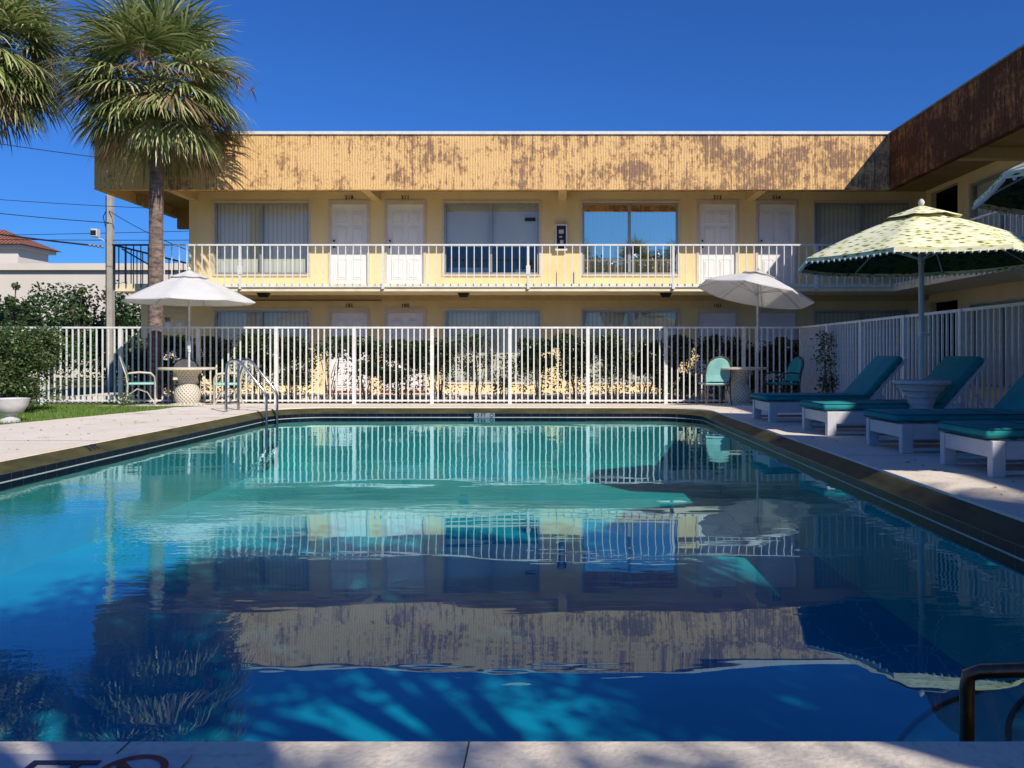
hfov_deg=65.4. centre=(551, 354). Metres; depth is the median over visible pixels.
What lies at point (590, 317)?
window
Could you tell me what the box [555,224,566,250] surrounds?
payphone
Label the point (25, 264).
commercial building
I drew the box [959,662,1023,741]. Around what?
step handrail
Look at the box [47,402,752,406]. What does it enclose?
planting bed
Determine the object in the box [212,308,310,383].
window
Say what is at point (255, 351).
shrub
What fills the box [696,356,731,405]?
patio chair
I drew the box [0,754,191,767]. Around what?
depth marker
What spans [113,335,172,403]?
shrub
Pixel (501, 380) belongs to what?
shrub
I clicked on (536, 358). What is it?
shrub
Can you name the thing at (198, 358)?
fence
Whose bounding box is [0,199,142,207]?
power line
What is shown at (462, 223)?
window
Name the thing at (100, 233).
power line
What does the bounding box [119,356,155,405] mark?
patio chair
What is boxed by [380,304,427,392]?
door
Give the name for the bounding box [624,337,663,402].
shrub
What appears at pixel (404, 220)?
door
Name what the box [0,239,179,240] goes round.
power line
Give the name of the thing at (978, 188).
window
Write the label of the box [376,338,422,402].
shrub
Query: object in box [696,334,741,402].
shrub
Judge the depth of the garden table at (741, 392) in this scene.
15.21 m
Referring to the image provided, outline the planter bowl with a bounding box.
[0,397,30,422]
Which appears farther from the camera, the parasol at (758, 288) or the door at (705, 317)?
the door at (705, 317)
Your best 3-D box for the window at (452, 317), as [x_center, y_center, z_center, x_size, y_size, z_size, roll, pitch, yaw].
[-1.480,-0.205,19.850,2.460,1.890,0.160,0,0,0]
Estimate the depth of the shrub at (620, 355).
17.17 m
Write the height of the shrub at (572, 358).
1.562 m
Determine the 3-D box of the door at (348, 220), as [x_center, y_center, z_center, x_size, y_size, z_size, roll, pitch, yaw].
[-5.045,-2.850,19.817,1.030,2.201,0.125,0,0,0]
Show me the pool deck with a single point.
(972, 481)
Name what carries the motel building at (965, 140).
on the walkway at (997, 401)
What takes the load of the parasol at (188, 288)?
in the garden table at (187, 391)
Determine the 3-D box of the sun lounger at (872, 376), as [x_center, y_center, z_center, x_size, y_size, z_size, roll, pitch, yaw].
[3.730,0.456,10.798,1.912,0.869,0.764,0,0,-3]
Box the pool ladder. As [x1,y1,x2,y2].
[225,359,277,422]
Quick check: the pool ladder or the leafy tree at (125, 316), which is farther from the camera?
the leafy tree at (125, 316)
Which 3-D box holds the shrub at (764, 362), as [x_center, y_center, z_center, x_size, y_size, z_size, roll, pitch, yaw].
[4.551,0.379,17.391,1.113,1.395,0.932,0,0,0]
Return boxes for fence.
[26,327,801,404]
[801,302,1023,407]
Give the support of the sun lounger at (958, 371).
on the pool deck
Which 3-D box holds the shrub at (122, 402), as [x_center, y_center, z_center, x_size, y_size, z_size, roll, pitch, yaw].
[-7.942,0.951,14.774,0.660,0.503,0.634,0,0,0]
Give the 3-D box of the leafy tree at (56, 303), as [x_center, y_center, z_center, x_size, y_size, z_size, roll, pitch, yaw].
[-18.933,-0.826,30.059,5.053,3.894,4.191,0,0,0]
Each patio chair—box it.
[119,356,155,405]
[170,358,200,403]
[213,357,246,404]
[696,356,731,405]
[764,356,803,392]
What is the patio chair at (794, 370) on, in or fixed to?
on the pool deck
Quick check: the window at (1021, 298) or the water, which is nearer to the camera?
the water
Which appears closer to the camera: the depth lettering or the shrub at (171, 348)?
the depth lettering
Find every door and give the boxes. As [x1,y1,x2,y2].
[163,309,187,359]
[326,304,369,392]
[328,196,369,283]
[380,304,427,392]
[384,196,425,283]
[696,195,737,283]
[696,304,737,392]
[754,308,797,392]
[755,195,796,283]
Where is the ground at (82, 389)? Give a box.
[0,378,136,403]
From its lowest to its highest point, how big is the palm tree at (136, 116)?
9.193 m
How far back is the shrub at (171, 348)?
17.18 m
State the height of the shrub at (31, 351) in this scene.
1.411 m
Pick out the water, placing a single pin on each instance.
(292, 457)
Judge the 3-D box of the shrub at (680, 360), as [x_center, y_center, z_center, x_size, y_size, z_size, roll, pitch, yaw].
[2.719,0.318,17.321,1.093,1.523,0.903,0,0,0]
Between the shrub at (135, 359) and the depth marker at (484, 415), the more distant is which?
the shrub at (135, 359)
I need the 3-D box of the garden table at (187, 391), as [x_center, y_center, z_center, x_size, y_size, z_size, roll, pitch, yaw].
[-7.120,0.626,15.550,1.080,0.742,1.080,0,0,0]
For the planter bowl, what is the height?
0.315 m
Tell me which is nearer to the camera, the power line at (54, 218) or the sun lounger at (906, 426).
the sun lounger at (906, 426)
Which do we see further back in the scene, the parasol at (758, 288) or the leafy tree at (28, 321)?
the leafy tree at (28, 321)
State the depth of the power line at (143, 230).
25.99 m
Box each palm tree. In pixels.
[0,0,97,156]
[34,0,260,403]
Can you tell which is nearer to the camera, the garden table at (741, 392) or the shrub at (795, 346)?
the garden table at (741, 392)
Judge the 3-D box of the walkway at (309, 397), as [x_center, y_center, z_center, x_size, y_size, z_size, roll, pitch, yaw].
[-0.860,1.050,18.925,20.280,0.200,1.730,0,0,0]
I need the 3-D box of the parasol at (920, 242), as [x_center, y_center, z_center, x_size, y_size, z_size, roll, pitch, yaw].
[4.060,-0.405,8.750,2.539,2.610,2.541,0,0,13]
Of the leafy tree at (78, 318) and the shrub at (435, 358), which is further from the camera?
the leafy tree at (78, 318)
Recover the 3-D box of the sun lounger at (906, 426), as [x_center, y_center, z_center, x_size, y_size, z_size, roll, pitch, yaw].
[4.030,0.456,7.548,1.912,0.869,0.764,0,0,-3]
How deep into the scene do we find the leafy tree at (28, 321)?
31.24 m
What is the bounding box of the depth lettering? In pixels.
[84,443,99,450]
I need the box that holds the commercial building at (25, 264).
[0,229,188,377]
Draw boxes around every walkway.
[68,393,899,401]
[954,397,998,407]
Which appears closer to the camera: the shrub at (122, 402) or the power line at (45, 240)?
the shrub at (122, 402)
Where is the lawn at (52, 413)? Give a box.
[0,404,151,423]
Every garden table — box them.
[157,367,216,406]
[721,367,767,405]
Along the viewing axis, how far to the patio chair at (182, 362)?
16.31 m
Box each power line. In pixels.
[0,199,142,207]
[0,213,108,222]
[0,234,101,246]
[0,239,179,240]
[3,144,92,156]
[19,231,184,234]
[109,211,188,250]
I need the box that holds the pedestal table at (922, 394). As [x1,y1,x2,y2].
[892,379,951,408]
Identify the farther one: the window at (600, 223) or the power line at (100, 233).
the power line at (100, 233)
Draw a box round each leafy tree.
[0,281,117,383]
[0,282,31,379]
[0,302,45,380]
[47,280,140,384]
[61,287,91,389]
[134,304,140,337]
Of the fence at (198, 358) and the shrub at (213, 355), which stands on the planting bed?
the shrub at (213, 355)
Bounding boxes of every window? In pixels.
[212,200,310,275]
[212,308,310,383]
[442,200,540,275]
[443,308,541,383]
[580,200,679,275]
[581,308,679,383]
[813,200,911,275]
[813,308,911,383]
[968,161,1023,234]
[968,296,1023,390]
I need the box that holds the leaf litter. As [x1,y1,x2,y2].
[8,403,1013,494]
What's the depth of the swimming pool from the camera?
5.35 m
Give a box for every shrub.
[0,320,45,397]
[0,325,77,412]
[106,392,137,406]
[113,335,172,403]
[161,334,207,395]
[191,336,243,402]
[231,332,281,402]
[267,336,316,402]
[309,336,346,402]
[339,335,386,402]
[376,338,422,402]
[415,337,459,402]
[454,334,496,402]
[484,353,519,402]
[517,337,556,402]
[553,333,592,402]
[590,333,631,402]
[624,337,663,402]
[654,334,703,402]
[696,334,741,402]
[738,341,784,392]
[774,336,798,392]
[810,330,841,392]
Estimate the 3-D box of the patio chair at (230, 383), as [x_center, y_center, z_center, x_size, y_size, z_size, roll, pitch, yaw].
[-6.374,0.533,15.770,0.628,0.959,0.568,0,0,-24]
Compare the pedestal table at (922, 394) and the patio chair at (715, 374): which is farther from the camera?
the patio chair at (715, 374)
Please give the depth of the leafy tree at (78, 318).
24.90 m
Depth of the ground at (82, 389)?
25.91 m
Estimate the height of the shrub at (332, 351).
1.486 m
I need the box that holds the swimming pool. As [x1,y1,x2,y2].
[0,407,1023,767]
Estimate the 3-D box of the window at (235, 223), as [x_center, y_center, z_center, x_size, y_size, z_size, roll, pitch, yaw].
[-7.225,-2.885,19.850,2.450,1.890,0.160,0,0,0]
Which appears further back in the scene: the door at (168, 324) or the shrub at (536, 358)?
the door at (168, 324)
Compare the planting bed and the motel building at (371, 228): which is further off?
the motel building at (371, 228)
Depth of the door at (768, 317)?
19.83 m
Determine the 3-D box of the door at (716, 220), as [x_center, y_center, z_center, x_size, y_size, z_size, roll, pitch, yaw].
[4.110,-2.850,19.817,1.040,2.201,0.125,0,0,0]
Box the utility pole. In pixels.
[88,194,114,386]
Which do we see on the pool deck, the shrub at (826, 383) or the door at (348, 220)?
the shrub at (826, 383)
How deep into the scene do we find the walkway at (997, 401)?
15.72 m
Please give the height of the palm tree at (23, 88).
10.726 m
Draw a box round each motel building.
[92,131,951,392]
[888,44,1023,399]
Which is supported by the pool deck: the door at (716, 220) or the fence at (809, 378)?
the fence at (809, 378)
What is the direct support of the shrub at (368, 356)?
on the planting bed
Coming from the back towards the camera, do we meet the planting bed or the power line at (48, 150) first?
the power line at (48, 150)
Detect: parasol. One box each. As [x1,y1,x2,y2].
[121,267,254,366]
[698,267,813,392]
[797,199,1023,379]
[972,162,1023,217]
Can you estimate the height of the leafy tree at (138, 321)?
3.462 m
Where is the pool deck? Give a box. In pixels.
[0,403,1023,767]
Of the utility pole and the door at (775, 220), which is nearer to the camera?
the door at (775, 220)
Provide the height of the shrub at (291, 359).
1.487 m
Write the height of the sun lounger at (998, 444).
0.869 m
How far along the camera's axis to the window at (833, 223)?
19.93 m
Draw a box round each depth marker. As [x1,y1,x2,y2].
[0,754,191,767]
[474,413,494,417]
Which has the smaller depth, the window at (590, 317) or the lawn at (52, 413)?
the lawn at (52, 413)
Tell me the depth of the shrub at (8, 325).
12.76 m
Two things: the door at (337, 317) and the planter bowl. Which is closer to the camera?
the planter bowl
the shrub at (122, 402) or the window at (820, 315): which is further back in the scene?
the window at (820, 315)
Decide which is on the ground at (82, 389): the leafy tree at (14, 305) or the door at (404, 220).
the leafy tree at (14, 305)
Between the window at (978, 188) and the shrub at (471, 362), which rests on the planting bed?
the shrub at (471, 362)
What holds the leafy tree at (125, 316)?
on the ground at (82, 389)
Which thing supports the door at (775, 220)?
in the motel building at (371, 228)
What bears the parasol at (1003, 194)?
on the pool deck
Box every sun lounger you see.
[751,356,907,422]
[800,356,989,435]
[864,374,1023,453]
[938,420,1023,477]

